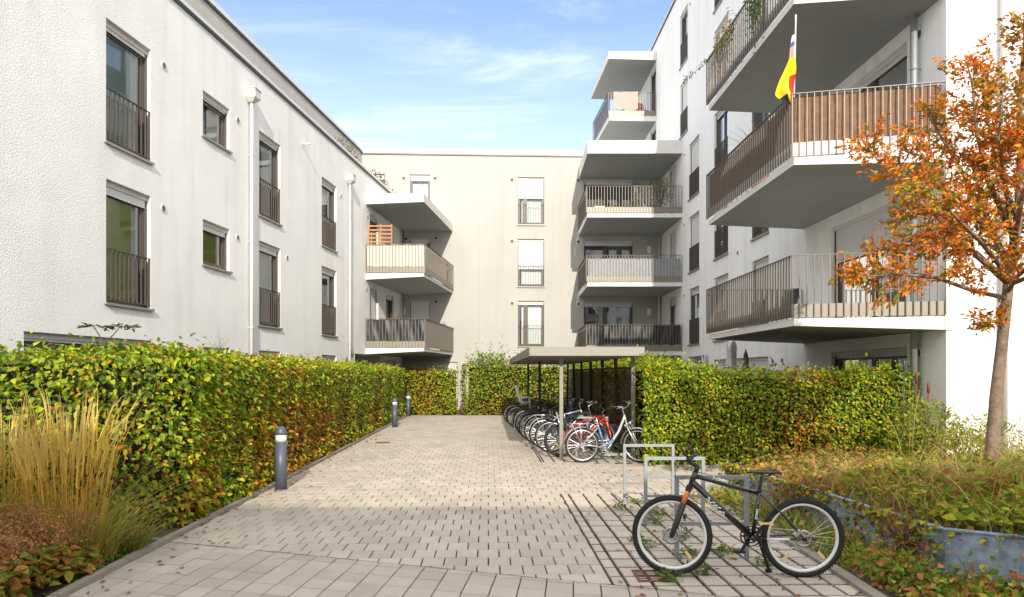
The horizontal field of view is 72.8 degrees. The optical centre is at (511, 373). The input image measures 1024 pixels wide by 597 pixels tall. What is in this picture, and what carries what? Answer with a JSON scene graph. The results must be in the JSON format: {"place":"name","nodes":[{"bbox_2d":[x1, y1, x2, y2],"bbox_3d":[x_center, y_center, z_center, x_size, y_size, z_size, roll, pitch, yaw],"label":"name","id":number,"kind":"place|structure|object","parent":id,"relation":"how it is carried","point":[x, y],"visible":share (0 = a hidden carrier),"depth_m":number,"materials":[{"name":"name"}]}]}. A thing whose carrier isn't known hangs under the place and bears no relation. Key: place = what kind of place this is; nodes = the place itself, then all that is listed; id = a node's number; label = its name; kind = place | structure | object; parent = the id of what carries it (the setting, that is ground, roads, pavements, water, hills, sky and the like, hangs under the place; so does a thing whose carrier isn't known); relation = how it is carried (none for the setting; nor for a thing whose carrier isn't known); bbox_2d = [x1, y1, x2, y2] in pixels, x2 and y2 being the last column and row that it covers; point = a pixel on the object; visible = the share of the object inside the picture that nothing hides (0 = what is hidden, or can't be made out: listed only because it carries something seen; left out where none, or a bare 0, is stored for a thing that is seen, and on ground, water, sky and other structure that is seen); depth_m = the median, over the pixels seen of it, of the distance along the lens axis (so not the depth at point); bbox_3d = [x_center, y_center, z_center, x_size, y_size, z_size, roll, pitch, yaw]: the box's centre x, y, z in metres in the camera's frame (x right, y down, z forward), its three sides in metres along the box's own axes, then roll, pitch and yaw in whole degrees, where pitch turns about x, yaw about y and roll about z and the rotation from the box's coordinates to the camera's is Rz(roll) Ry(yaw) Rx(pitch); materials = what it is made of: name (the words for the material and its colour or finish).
{"place":"outdoors","nodes":[
{"label":"outdoors","id":0,"kind":"place"},
{"bbox_2d":[0,382,271,565],"bbox_3d":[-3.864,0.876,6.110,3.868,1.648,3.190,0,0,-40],"label":"feather reed grass","id":1,"kind":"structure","parent":0,"point":[97,532],"depth_m":6.16,"materials":[{"name":"beige plant"}]},
{"bbox_2d":[9,410,650,596],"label":"garden soil","id":2,"kind":"structure","parent":0,"point":[38,591],"depth_m":7.38,"materials":[{"name":"brown soil"}]},
{"bbox_2d":[0,497,103,596],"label":"sedum","id":3,"kind":"object","parent":2,"relation":"on","point":[25,561],"visible":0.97,"depth_m":5.42,"materials":[{"name":"red plant"}]},
{"bbox_2d":[62,546,137,582],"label":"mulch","id":4,"kind":"object","parent":2,"relation":"on","point":[76,578],"visible":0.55,"depth_m":6.14,"materials":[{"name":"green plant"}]},
{"bbox_2d":[63,496,182,556],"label":"tuft grass","id":5,"kind":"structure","parent":2,"relation":"on","point":[140,538],"depth_m":6.58,"materials":[{"name":"green plant"}]},
{"bbox_2d":[0,330,406,534],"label":"clipped hedge","id":6,"kind":"object","parent":2,"relation":"on","point":[232,410],"visible":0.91,"depth_m":7.99,"materials":[{"name":"green plant"}]},
{"bbox_2d":[77,322,140,348],"bbox_3d":[-4.517,-0.328,7.662,0.846,0.479,0.569,0,0,0],"label":"sumac sprout","id":7,"kind":"object","parent":6,"relation":"on","point":[111,327],"visible":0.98,"depth_m":7.69,"materials":[{"name":"green"}]},
{"bbox_2d":[455,342,571,414],"bbox_3d":[0.084,0.033,28.755,4.881,3.471,1.271,0,0,0],"label":"overgrown hedge","id":8,"kind":"object","parent":2,"relation":"on","point":[491,390],"visible":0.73,"depth_m":28.57,"materials":[{"name":"green plant"}]},
{"bbox_2d":[726,341,736,377],"bbox_3d":[5.680,0.421,18.000,0.352,2.558,0.354,0,0,0],"label":"parasol","id":9,"kind":"object","parent":2,"relation":"on","point":[731,351],"visible":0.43,"depth_m":17.89,"materials":[{"name":"white fabric"}]},
{"bbox_2d":[566,343,922,465],"bbox_3d":[4.808,0.506,19.724,5.516,2.466,14.551,0,0,0],"label":"clipped hedge","id":10,"kind":"object","parent":2,"relation":"on","point":[712,415],"visible":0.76,"depth_m":12.74,"materials":[{"name":"green plant"}]},
{"bbox_2d":[67,542,728,596],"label":"street paving","id":11,"kind":"structure","parent":0,"point":[208,571],"depth_m":5.70,"materials":[{"name":"grey concrete"}]},
{"bbox_2d":[214,0,672,150],"label":"sky","id":12,"kind":"structure","parent":0,"point":[424,74],"materials":[{"name":"blue"}]},
{"bbox_2d":[171,415,745,585],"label":"yard paving","id":13,"kind":"structure","parent":0,"point":[360,506],"depth_m":9.01,"materials":[{"name":"stone"}]},
{"bbox_2d":[274,426,287,489],"bbox_3d":[-3.390,1.246,10.200,0.193,0.948,0.193,0,0,0],"label":"bollard light","id":14,"kind":"object","parent":13,"relation":"on","point":[281,457],"visible":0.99,"depth_m":10.13,"materials":[{"name":"grey metal"}]},
{"bbox_2d":[87,434,884,596],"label":"fallen leaves","id":15,"kind":"object","parent":13,"relation":"on","point":[621,581],"visible":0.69,"depth_m":6.60,"materials":[{"name":"brown plant"}]},
{"bbox_2d":[357,415,914,596],"bbox_3d":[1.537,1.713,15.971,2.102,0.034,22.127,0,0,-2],"label":"bay paving","id":16,"kind":"structure","parent":0,"point":[625,564],"depth_m":6.57,"materials":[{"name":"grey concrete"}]},
{"bbox_2d":[401,361,458,414],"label":"clipped hedge","id":17,"kind":"object","parent":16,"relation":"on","point":[435,393],"visible":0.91,"depth_m":28.52,"materials":[{"name":"green plant"}]},
{"bbox_2d":[505,392,563,428],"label":"bicycle","id":18,"kind":"object","parent":16,"relation":"on","point":[517,406],"visible":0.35,"depth_m":21.57,"materials":[{"name":"black metal"}]},
{"bbox_2d":[512,385,573,431],"bbox_3d":[0.899,1.014,20.006,1.814,1.368,0.610,0,1,-3],"label":"bicycle","id":19,"kind":"object","parent":16,"relation":"on","point":[521,401],"visible":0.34,"depth_m":19.96,"materials":[{"name":"black metal"}]},
{"bbox_2d":[514,395,579,435],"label":"bicycle","id":20,"kind":"object","parent":16,"relation":"on","point":[517,418],"visible":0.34,"depth_m":18.66,"materials":[{"name":"black metal"}]},
{"bbox_2d":[517,396,586,440],"bbox_3d":[1.038,1.139,17.620,1.814,1.117,0.610,0,1,-2],"label":"bicycle","id":21,"kind":"object","parent":16,"relation":"on","point":[523,417],"visible":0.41,"depth_m":17.58,"materials":[{"name":"silver metal"}]},
{"bbox_2d":[523,397,596,443],"bbox_3d":[1.155,1.129,16.549,1.812,1.139,0.607,0,1,3],"label":"bicycle","id":22,"kind":"object","parent":16,"relation":"on","point":[540,416],"visible":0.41,"depth_m":16.56,"materials":[{"name":"black metal"}]},
{"bbox_2d":[528,398,605,448],"bbox_3d":[1.263,1.135,15.719,1.825,1.124,0.595,0,2,-2],"label":"bicycle","id":23,"kind":"object","parent":16,"relation":"on","point":[542,420],"visible":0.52,"depth_m":15.67,"materials":[{"name":"silver metal"}]},
{"bbox_2d":[535,401,614,452],"bbox_3d":[1.360,1.138,14.922,1.671,1.113,0.551,0,0,16],"label":"bicycle","id":24,"kind":"object","parent":16,"relation":"on","point":[551,436],"visible":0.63,"depth_m":14.87,"materials":[{"name":"silver metal"}]},
{"bbox_2d":[510,347,644,459],"bbox_3d":[1.228,0.605,19.250,2.209,2.231,12.033,0,0,-2],"label":"bicycle shelter","id":25,"kind":"object","parent":16,"relation":"on","point":[560,356],"visible":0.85,"depth_m":15.41,"materials":[{"name":"paint"}]},
{"bbox_2d":[544,403,626,456],"bbox_3d":[1.520,1.148,14.264,1.668,1.108,0.670,0,0,11],"label":"bicycle","id":26,"kind":"object","parent":16,"relation":"on","point":[606,426],"visible":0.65,"depth_m":14.13,"materials":[{"name":"red metal"}]},
{"bbox_2d":[563,401,654,463],"bbox_3d":[1.841,1.113,13.239,1.730,1.170,0.586,0,0,-2],"label":"bicycle","id":27,"kind":"object","parent":16,"relation":"on","point":[630,430],"visible":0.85,"depth_m":13.21,"materials":[{"name":"silver metal"}]},
{"bbox_2d":[623,444,674,501],"bbox_3d":[1.810,1.327,9.200,0.676,0.786,0.038,0,0,0],"label":"bicycle rack","id":28,"kind":"object","parent":16,"relation":"on","point":[671,477],"visible":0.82,"depth_m":9.18,"materials":[{"name":"metal"}]},
{"bbox_2d":[631,570,672,584],"bbox_3d":[1.180,1.707,5.830,0.300,0.026,0.340,0,0,0],"label":"drain grate","id":29,"kind":"object","parent":16,"relation":"on","point":[643,574],"visible":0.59,"depth_m":5.80,"materials":[{"name":"metal"}]},
{"bbox_2d":[644,456,704,526],"bbox_3d":[1.823,1.327,7.800,0.681,0.786,0.038,0,0,0],"label":"bicycle rack","id":30,"kind":"object","parent":16,"relation":"on","point":[647,458],"visible":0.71,"depth_m":7.78,"materials":[{"name":"metal"}]},
{"bbox_2d":[568,493,814,586],"bbox_3d":[1.729,1.703,7.721,2.125,0.034,4.303,0,0,0],"label":"joint moss","id":31,"kind":"object","parent":16,"relation":"on","point":[665,543],"visible":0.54,"depth_m":7.06,"materials":[{"name":"green plant"}]},
{"bbox_2d":[608,497,782,582],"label":"weeds","id":32,"kind":"object","parent":16,"relation":"on","point":[721,548],"visible":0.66,"depth_m":6.58,"materials":[{"name":"green plant"}]},
{"bbox_2d":[674,475,748,561],"bbox_3d":[1.830,1.327,6.370,0.676,0.786,0.038,0,0,0],"label":"bicycle rack","id":33,"kind":"object","parent":16,"relation":"on","point":[745,523],"visible":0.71,"depth_m":6.35,"materials":[{"name":"metal"}]},
{"bbox_2d":[632,443,844,577],"bbox_3d":[1.883,1.142,5.941,1.678,1.119,0.656,0,0,-8],"label":"bicycle","id":34,"kind":"object","parent":16,"relation":"on","point":[763,539],"visible":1,"depth_m":5.80,"materials":[{"name":"black paint"}]},
{"bbox_2d":[690,461,1023,596],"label":"trailing weeds","id":35,"kind":"object","parent":16,"relation":"on","point":[966,589],"visible":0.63,"depth_m":5.93,"materials":[{"name":"green plant"}]},
{"bbox_2d":[725,468,1023,586],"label":"retaining wall","id":36,"kind":"structure","parent":16,"relation":"on","point":[971,539],"depth_m":5.58,"materials":[{"name":"grey metal"}]},
{"bbox_2d":[708,474,1023,596],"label":"planting bed","id":37,"kind":"object","parent":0,"point":[868,580],"visible":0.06,"depth_m":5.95,"materials":[{"name":"green plant"}]},
{"bbox_2d":[760,473,812,523],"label":"weed clump","id":38,"kind":"object","parent":37,"relation":"on","point":[771,491],"visible":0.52,"depth_m":7.80,"materials":[{"name":"green plant"}]},
{"bbox_2d":[815,524,868,547],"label":"weed clump","id":39,"kind":"object","parent":37,"relation":"on","point":[850,537],"visible":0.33,"depth_m":6.70,"materials":[{"name":"green plant"}]},
{"bbox_2d":[726,434,1023,534],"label":"ground cover","id":40,"kind":"object","parent":37,"relation":"on","point":[781,462],"visible":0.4,"depth_m":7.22,"materials":[{"name":"green plant"}]},
{"bbox_2d":[852,455,939,494],"bbox_3d":[4.083,1.122,7.386,0.881,0.458,0.844,0,0,0],"label":"weed clump","id":41,"kind":"object","parent":37,"relation":"on","point":[897,462],"visible":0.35,"depth_m":7.33,"materials":[{"name":"green plant"}]},
{"bbox_2d":[858,547,943,587],"bbox_3d":[3.113,1.558,5.557,0.594,0.311,0.622,0,0,0],"label":"weed clump","id":42,"kind":"object","parent":37,"relation":"on","point":[898,564],"visible":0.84,"depth_m":5.53,"materials":[{"name":"green plant"}]},
{"bbox_2d":[871,509,938,562],"bbox_3d":[3.413,1.440,5.931,0.594,0.574,0.547,0,0,-28],"label":"weed clump","id":43,"kind":"object","parent":37,"relation":"on","point":[906,548],"visible":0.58,"depth_m":5.92,"materials":[{"name":"green plant"}]},
{"bbox_2d":[886,397,962,460],"bbox_3d":[6.652,0.925,11.204,1.115,1.143,1.064,0,0,0],"label":"shrub","id":44,"kind":"object","parent":37,"relation":"on","point":[917,425],"visible":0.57,"depth_m":11.12,"materials":[{"name":"green plant"}]},
{"bbox_2d":[827,10,1023,469],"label":"serviceberry tree","id":45,"kind":"object","parent":37,"relation":"on","point":[955,226],"visible":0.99,"depth_m":7.18,"materials":[{"name":"orange plant"}]},
{"bbox_2d":[857,385,1023,463],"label":"seed stalks","id":46,"kind":"object","parent":37,"relation":"on","point":[1012,432],"visible":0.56,"depth_m":10.23,"materials":[{"name":"green plant"}]},
{"bbox_2d":[915,424,985,461],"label":"shrub","id":47,"kind":"object","parent":37,"relation":"on","point":[954,431],"visible":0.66,"depth_m":9.24,"materials":[{"name":"green plant"}]},
{"bbox_2d":[888,438,1023,504],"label":"grass tussock","id":48,"kind":"object","parent":37,"relation":"on","point":[974,474],"depth_m":6.45,"materials":[{"name":"green plant"}]},
{"bbox_2d":[907,499,1023,525],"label":"plantain","id":49,"kind":"object","parent":37,"relation":"on","point":[951,515],"visible":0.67,"depth_m":5.67,"materials":[{"name":"green plant"}]},
{"bbox_2d":[935,413,1021,457],"bbox_3d":[6.891,0.931,10.289,1.102,0.716,1.156,0,0,0],"label":"shrub","id":50,"kind":"object","parent":37,"relation":"on","point":[980,428],"visible":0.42,"depth_m":10.25,"materials":[{"name":"green plant"}]},
{"bbox_2d":[950,456,1023,499],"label":"weed clump","id":51,"kind":"object","parent":37,"relation":"on","point":[1013,475],"visible":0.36,"depth_m":6.56,"materials":[{"name":"green plant"}]},
{"bbox_2d":[978,483,1023,529],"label":"weed clump","id":52,"kind":"object","parent":37,"relation":"on","point":[1009,506],"visible":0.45,"depth_m":5.80,"materials":[{"name":"green plant"}]},
{"label":"ground","id":53,"kind":"structure","parent":0,"visible":0},
{"bbox_2d":[46,415,406,596],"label":"kerb","id":54,"kind":"structure","parent":53,"relation":"on","point":[81,583],"depth_m":7.04,"materials":[{"name":"concrete"}]},
{"bbox_2d":[0,0,453,409],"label":"apartment building","id":55,"kind":"structure","parent":53,"relation":"on","point":[171,170],"depth_m":14.88,"materials":[{"name":"white paint"}]},
{"bbox_2d":[24,332,146,353],"bbox_3d":[-7.452,0.425,12.227,0.703,2.150,3.206,0,0,0],"label":"window","id":56,"kind":"structure","parent":55,"relation":"in","point":[29,338],"depth_m":11.61,"materials":[{"name":"brown"}]},
{"bbox_2d":[104,21,154,165],"bbox_3d":[-7.366,-5.270,13.150,0.383,2.280,1.379,0,0,6],"label":"window","id":57,"kind":"structure","parent":55,"relation":"in","point":[126,60],"depth_m":13.29,"materials":[{"name":"brown"}]},
{"bbox_2d":[104,181,154,311],"bbox_3d":[-7.367,-2.370,13.150,0.386,2.280,1.379,0,0,6],"label":"window","id":58,"kind":"structure","parent":55,"relation":"in","point":[126,209],"depth_m":13.30,"materials":[{"name":"brown"}]},
{"bbox_2d":[202,93,232,153],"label":"window","id":59,"kind":"structure","parent":55,"relation":"in","point":[212,110],"depth_m":16.49,"materials":[{"name":"brown"}]},
{"bbox_2d":[202,221,232,273],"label":"window","id":60,"kind":"structure","parent":55,"relation":"in","point":[211,233],"depth_m":16.44,"materials":[{"name":"brown"}]},
{"bbox_2d":[258,133,282,226],"bbox_3d":[-6.711,-5.270,18.934,0.365,2.280,1.368,0,0,6],"label":"window","id":61,"kind":"structure","parent":55,"relation":"in","point":[267,145],"depth_m":19.25,"materials":[{"name":"brown"}]},
{"bbox_2d":[258,242,282,329],"bbox_3d":[-6.721,-2.370,18.935,0.385,2.280,1.368,0,0,6],"label":"window","id":62,"kind":"structure","parent":55,"relation":"in","point":[264,249],"depth_m":19.23,"materials":[{"name":"brown"}]},
{"bbox_2d":[321,179,337,252],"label":"window","id":63,"kind":"structure","parent":55,"relation":"in","point":[325,185],"depth_m":23.55,"materials":[{"name":"brown"}]},
{"bbox_2d":[321,267,337,337],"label":"window","id":64,"kind":"structure","parent":55,"relation":"in","point":[325,271],"depth_m":23.47,"materials":[{"name":"brown"}]},
{"bbox_2d":[370,288,375,347],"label":"window","id":65,"kind":"structure","parent":55,"relation":"in","point":[372,291],"depth_m":28.23,"materials":[{"name":"brown"}]},
{"bbox_2d":[368,224,391,266],"bbox_3d":[-5.170,-4.871,27.250,0.950,1.958,0.080,0,0,0],"label":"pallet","id":66,"kind":"object","parent":55,"relation":"on","point":[380,234],"visible":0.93,"depth_m":27.23,"materials":[{"name":"orange wood"}]},
{"bbox_2d":[367,319,423,340],"bbox_3d":[-4.525,-1.678,26.998,2.210,0.856,0.076,0,0,1],"label":"privacy screen","id":67,"kind":"object","parent":55,"relation":"attached to","point":[398,330],"visible":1,"depth_m":27.00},
{"bbox_2d":[367,244,450,282],"bbox_3d":[-3.337,-4.583,29.298,1.988,0.866,6.162,0,0,27],"label":"privacy screen","id":68,"kind":"object","parent":55,"relation":"attached to","point":[399,255],"visible":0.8,"depth_m":27.00,"materials":[{"name":"beige fabric"}]},
{"bbox_2d":[362,148,660,409],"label":"apartment building","id":69,"kind":"structure","parent":53,"relation":"on","point":[513,247],"depth_m":32.72,"materials":[{"name":"beige paint"}]},
{"bbox_2d":[410,300,429,348],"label":"window","id":70,"kind":"structure","parent":69,"relation":"in","point":[419,309],"depth_m":32.64,"materials":[{"name":"grey"}]},
{"bbox_2d":[410,175,429,198],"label":"window","id":71,"kind":"structure","parent":69,"relation":"in","point":[418,183],"depth_m":32.70,"materials":[{"name":"white"}]},
{"bbox_2d":[410,362,457,406],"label":"window","id":72,"kind":"structure","parent":69,"relation":"in","point":[446,364],"depth_m":32.66,"materials":[{"name":"white"}]},
{"bbox_2d":[517,178,544,225],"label":"window","id":73,"kind":"structure","parent":69,"relation":"in","point":[530,190],"depth_m":32.86,"materials":[{"name":"brown"}]},
{"bbox_2d":[517,239,544,286],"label":"window","id":74,"kind":"structure","parent":69,"relation":"in","point":[530,251],"depth_m":32.86,"materials":[{"name":"brown"}]},
{"bbox_2d":[517,301,544,346],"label":"window","id":75,"kind":"structure","parent":69,"relation":"in","point":[532,312],"depth_m":32.92,"materials":[{"name":"brown"}]},
{"bbox_2d":[584,302,631,324],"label":"window","id":76,"kind":"structure","parent":69,"relation":"in","point":[618,312],"depth_m":33.10,"materials":[{"name":"brown"}]},
{"bbox_2d":[584,241,631,285],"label":"window","id":77,"kind":"structure","parent":69,"relation":"in","point":[614,247],"depth_m":33.05,"materials":[{"name":"brown"}]},
{"bbox_2d":[584,180,631,219],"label":"window","id":78,"kind":"structure","parent":69,"relation":"in","point":[605,183],"depth_m":33.10,"materials":[{"name":"brown"}]},
{"bbox_2d":[578,0,1023,459],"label":"apartment building","id":79,"kind":"structure","parent":53,"relation":"on","point":[801,215],"depth_m":15.26,"materials":[{"name":"white paint"}]},
{"bbox_2d":[613,91,637,108],"bbox_3d":[5.550,-13.318,33.899,1.200,0.876,0.030,0,0,0],"label":"straw mat","id":80,"kind":"object","parent":79,"relation":"hanging from","point":[625,100],"visible":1,"depth_m":33.90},
{"bbox_2d":[588,325,680,344],"bbox_3d":[5.150,-1.613,29.232,3.900,0.846,0.077,0,0,0],"label":"privacy screen","id":81,"kind":"object","parent":79,"relation":"attached to","point":[660,334],"visible":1,"depth_m":29.23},
{"bbox_2d":[588,259,680,275],"bbox_3d":[5.150,-4.463,29.231,3.900,0.746,0.031,0,0,0],"label":"privacy screen","id":82,"kind":"object","parent":79,"relation":"attached to","point":[659,267],"visible":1,"depth_m":29.23,"materials":[{"name":"grey fabric"}]},
{"bbox_2d":[652,67,655,110],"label":"window","id":83,"kind":"structure","parent":79,"relation":"in","point":[654,72],"depth_m":35.11,"materials":[{"name":"brown"}]},
{"bbox_2d":[645,176,675,206],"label":"oleander","id":84,"kind":"object","parent":79,"relation":"on","point":[662,193],"visible":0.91,"depth_m":29.73,"materials":[{"name":"green plant"}]},
{"bbox_2d":[671,164,675,206],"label":"window","id":85,"kind":"structure","parent":79,"relation":"in","point":[673,170],"depth_m":31.06,"materials":[{"name":"brown"}]},
{"bbox_2d":[679,78,687,139],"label":"window","id":86,"kind":"structure","parent":79,"relation":"in","point":[684,116],"depth_m":29.03,"materials":[{"name":"brown"}]},
{"bbox_2d":[679,7,687,70],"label":"window","id":87,"kind":"structure","parent":79,"relation":"in","point":[684,46],"depth_m":29.14,"materials":[{"name":"brown"}]},
{"bbox_2d":[687,212,698,273],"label":"window","id":88,"kind":"structure","parent":79,"relation":"in","point":[694,250],"depth_m":27.57,"materials":[{"name":"brown"}]},
{"bbox_2d":[687,286,699,345],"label":"window","id":89,"kind":"structure","parent":79,"relation":"in","point":[694,322],"depth_m":27.67,"materials":[{"name":"brown"}]},
{"bbox_2d":[687,137,699,201],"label":"window","id":90,"kind":"structure","parent":79,"relation":"in","point":[694,176],"depth_m":27.55,"materials":[{"name":"brown"}]},
{"bbox_2d":[712,274,727,341],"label":"window","id":91,"kind":"structure","parent":79,"relation":"in","point":[722,279],"depth_m":24.32,"materials":[{"name":"white"}]},
{"bbox_2d":[712,205,728,260],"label":"window","id":92,"kind":"structure","parent":79,"relation":"in","point":[721,231],"depth_m":24.13,"materials":[{"name":"brown"}]},
{"bbox_2d":[714,111,727,167],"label":"window","id":93,"kind":"structure","parent":79,"relation":"in","point":[721,148],"depth_m":24.37,"materials":[{"name":"brown"}]},
{"bbox_2d":[711,7,736,66],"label":"climbing plant","id":94,"kind":"object","parent":79,"relation":"attached to","point":[727,29],"visible":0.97,"depth_m":16.04,"materials":[{"name":"green plant"}]},
{"bbox_2d":[716,357,767,378],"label":"window","id":95,"kind":"structure","parent":79,"relation":"in","point":[760,361],"depth_m":21.44,"materials":[{"name":"white glass"}]},
{"bbox_2d":[742,0,766,53],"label":"climbing plant","id":96,"kind":"object","parent":79,"relation":"attached to","point":[750,9],"visible":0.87,"depth_m":14.26,"materials":[{"name":"green plant"}]},
{"bbox_2d":[749,227,768,241],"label":"window","id":97,"kind":"structure","parent":79,"relation":"in","point":[758,231],"depth_m":20.78,"materials":[{"name":"brown"}]},
{"bbox_2d":[752,256,768,323],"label":"window","id":98,"kind":"structure","parent":79,"relation":"in","point":[765,261],"depth_m":20.65,"materials":[{"name":"white glass"}]},
{"bbox_2d":[752,112,768,134],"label":"window","id":99,"kind":"structure","parent":79,"relation":"in","point":[758,117],"depth_m":20.85,"materials":[{"name":"brown"}]},
{"bbox_2d":[775,14,796,103],"bbox_3d":[4.963,-5.534,12.568,0.370,1.893,0.126,0,0,0],"label":"flag","id":100,"kind":"object","parent":79,"relation":"attached to","point":[785,87],"visible":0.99,"depth_m":12.56,"materials":[{"name":"yellow fabric"}]},
{"bbox_2d":[710,85,941,207],"bbox_3d":[5.334,-4.578,14.412,1.929,0.836,6.078,0,0,-24],"label":"privacy screen","id":101,"kind":"object","parent":79,"relation":"attached to","point":[863,110],"visible":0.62,"depth_m":12.37,"materials":[{"name":"brown fabric"}]},
{"bbox_2d":[835,200,906,317],"bbox_3d":[7.670,-2.220,14.648,0.356,2.360,2.992,0,0,0],"label":"window","id":102,"kind":"structure","parent":79,"relation":"in","point":[849,235],"depth_m":14.89,"materials":[{"name":"white glass"}]},
{"bbox_2d":[835,45,906,154],"bbox_3d":[7.583,-5.118,14.648,0.122,2.356,2.991,0,0,-1],"label":"window","id":103,"kind":"structure","parent":79,"relation":"in","point":[893,71],"depth_m":13.99,"materials":[{"name":"brown"}]},
{"bbox_2d":[835,348,906,436],"bbox_3d":[7.583,0.572,14.648,0.122,2.136,2.991,0,0,-1],"label":"window","id":104,"kind":"structure","parent":79,"relation":"in","point":[882,356],"depth_m":14.54,"materials":[{"name":"brown"}]},
{"bbox_2d":[718,495,886,596],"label":"bay kerb","id":105,"kind":"structure","parent":53,"relation":"on","point":[856,583],"depth_m":5.85,"materials":[{"name":"concrete"}]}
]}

